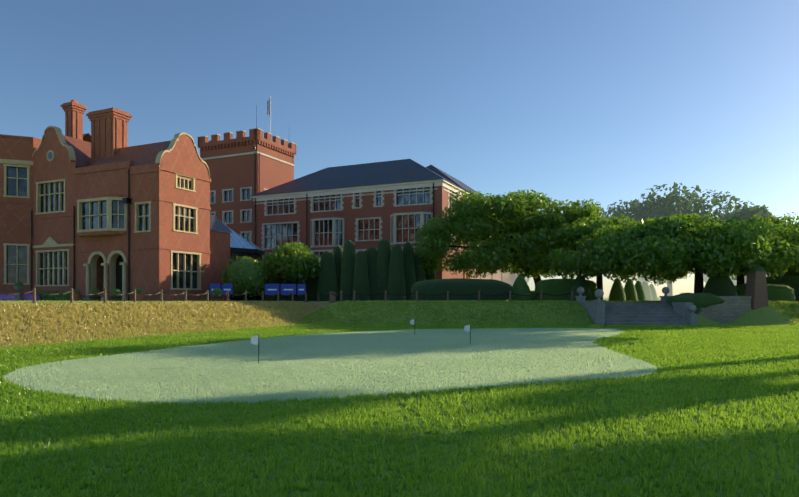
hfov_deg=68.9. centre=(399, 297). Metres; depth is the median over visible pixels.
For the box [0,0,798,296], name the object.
sky
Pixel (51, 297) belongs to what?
border plant
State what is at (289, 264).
tree leaves
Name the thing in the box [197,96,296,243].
tower keep
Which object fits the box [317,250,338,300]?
yew column
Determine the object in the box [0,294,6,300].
lavender
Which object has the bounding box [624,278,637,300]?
avenue cone
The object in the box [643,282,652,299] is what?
avenue cone
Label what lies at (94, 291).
pot shrub
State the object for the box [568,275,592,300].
yew cone
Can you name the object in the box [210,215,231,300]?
manor rear range
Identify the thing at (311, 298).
yew column
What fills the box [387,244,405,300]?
yew column
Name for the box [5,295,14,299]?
lavender
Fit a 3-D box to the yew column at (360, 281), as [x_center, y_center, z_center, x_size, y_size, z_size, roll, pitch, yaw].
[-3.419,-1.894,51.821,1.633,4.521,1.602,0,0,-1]
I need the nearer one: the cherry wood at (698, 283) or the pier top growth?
the pier top growth
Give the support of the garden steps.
on the lawn ground at (769, 315)
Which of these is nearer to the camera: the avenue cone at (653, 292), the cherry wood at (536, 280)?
the cherry wood at (536, 280)
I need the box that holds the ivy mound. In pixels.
[666,293,724,307]
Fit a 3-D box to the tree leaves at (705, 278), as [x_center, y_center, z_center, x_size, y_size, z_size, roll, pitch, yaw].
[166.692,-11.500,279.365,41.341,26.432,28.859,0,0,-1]
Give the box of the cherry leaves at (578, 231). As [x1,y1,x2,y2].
[512,214,667,278]
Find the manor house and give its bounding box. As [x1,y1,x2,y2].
[0,100,210,300]
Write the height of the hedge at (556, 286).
2.162 m
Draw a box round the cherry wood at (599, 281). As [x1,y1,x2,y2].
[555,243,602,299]
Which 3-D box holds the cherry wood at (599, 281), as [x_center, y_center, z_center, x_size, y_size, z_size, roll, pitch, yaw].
[18.360,-2.894,51.635,10.967,6.721,8.574,0,0,-1]
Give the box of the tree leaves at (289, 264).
[259,242,320,283]
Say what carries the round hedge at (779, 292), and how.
on the lawn ground at (769, 315)
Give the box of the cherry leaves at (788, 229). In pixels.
[641,212,798,284]
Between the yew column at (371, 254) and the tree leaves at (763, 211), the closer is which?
the yew column at (371, 254)
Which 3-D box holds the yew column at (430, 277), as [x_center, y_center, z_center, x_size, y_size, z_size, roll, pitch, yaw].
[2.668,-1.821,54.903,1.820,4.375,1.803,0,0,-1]
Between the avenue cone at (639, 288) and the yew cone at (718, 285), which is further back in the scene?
the avenue cone at (639, 288)
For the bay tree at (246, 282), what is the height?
3.792 m
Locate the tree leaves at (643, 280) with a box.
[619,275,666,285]
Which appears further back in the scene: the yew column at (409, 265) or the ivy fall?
the yew column at (409, 265)
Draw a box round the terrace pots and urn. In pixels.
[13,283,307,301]
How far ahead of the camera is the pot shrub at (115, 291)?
42.24 m
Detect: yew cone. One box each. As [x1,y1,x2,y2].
[508,276,531,300]
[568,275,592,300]
[702,272,737,295]
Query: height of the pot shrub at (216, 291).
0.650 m
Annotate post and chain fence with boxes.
[0,287,572,302]
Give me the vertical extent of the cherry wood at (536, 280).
9.799 m
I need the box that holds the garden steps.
[575,287,699,325]
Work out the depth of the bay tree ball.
46.62 m
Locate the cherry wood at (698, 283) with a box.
[619,226,728,292]
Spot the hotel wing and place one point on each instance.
(364, 207)
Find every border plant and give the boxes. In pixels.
[42,291,50,299]
[48,290,58,300]
[55,290,64,300]
[61,290,69,300]
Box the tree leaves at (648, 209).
[602,182,759,224]
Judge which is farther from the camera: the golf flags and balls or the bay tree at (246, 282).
the bay tree at (246, 282)
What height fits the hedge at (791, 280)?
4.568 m
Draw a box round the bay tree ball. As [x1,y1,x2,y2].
[225,259,261,293]
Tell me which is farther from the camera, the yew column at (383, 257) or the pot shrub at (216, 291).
the yew column at (383, 257)
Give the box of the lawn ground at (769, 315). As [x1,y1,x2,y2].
[0,297,798,496]
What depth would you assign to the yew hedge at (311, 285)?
53.77 m
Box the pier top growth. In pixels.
[748,265,764,272]
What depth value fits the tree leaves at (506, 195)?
112.56 m
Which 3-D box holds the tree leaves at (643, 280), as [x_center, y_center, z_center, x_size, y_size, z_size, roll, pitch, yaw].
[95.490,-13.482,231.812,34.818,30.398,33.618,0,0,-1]
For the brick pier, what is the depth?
36.94 m
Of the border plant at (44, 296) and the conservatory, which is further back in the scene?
the conservatory
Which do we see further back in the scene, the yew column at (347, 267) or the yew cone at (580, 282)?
the yew column at (347, 267)
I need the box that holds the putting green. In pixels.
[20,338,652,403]
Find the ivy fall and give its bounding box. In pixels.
[670,304,700,313]
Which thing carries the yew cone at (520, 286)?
on the lawn ground at (769, 315)
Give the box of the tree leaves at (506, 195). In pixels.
[489,192,540,214]
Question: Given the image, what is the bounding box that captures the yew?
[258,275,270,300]
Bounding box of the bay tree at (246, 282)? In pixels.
[221,256,265,300]
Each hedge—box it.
[267,266,319,300]
[411,278,513,300]
[534,279,597,300]
[735,283,795,301]
[766,272,798,300]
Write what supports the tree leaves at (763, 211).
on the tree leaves
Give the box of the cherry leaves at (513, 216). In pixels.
[411,189,628,277]
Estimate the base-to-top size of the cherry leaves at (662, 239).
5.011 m
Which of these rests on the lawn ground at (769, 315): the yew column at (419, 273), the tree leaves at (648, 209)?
the yew column at (419, 273)
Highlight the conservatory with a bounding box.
[221,220,264,300]
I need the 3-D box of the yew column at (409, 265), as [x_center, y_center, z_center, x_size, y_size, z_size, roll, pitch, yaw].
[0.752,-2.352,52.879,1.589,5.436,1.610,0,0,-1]
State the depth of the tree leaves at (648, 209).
118.06 m
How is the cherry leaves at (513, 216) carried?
on the cherry wood at (536, 280)
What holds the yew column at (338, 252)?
on the lawn ground at (769, 315)
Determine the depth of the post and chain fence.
38.78 m
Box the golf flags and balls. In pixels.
[251,319,470,362]
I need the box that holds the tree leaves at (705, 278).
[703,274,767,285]
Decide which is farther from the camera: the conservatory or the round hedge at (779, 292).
the conservatory
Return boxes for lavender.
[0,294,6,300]
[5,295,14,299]
[23,293,40,300]
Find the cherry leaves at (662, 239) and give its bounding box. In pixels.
[547,212,798,282]
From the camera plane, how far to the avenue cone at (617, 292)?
51.59 m
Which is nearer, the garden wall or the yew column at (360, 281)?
the garden wall
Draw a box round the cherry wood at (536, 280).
[430,213,540,285]
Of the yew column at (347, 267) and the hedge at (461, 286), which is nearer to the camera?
the hedge at (461, 286)
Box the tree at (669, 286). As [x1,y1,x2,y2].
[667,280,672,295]
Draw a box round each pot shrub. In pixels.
[14,282,23,285]
[90,288,99,295]
[111,289,120,295]
[211,288,222,295]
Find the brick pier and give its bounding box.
[745,271,768,309]
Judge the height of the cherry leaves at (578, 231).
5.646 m
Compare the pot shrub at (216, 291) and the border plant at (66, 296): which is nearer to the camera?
the pot shrub at (216, 291)
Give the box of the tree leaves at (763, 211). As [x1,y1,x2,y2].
[715,204,772,223]
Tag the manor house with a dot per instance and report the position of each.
(102, 207)
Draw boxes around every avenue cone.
[608,278,625,300]
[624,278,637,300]
[635,280,645,300]
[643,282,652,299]
[649,284,657,299]
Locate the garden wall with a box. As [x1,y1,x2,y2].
[679,296,751,322]
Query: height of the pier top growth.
0.651 m
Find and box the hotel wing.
[251,159,515,285]
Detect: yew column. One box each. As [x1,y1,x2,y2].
[307,255,320,300]
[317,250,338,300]
[333,245,342,300]
[340,240,355,300]
[352,251,369,300]
[366,246,376,300]
[376,239,390,300]
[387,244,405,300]
[402,241,415,300]
[413,252,425,281]
[423,257,435,279]
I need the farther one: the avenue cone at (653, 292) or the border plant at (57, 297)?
the avenue cone at (653, 292)

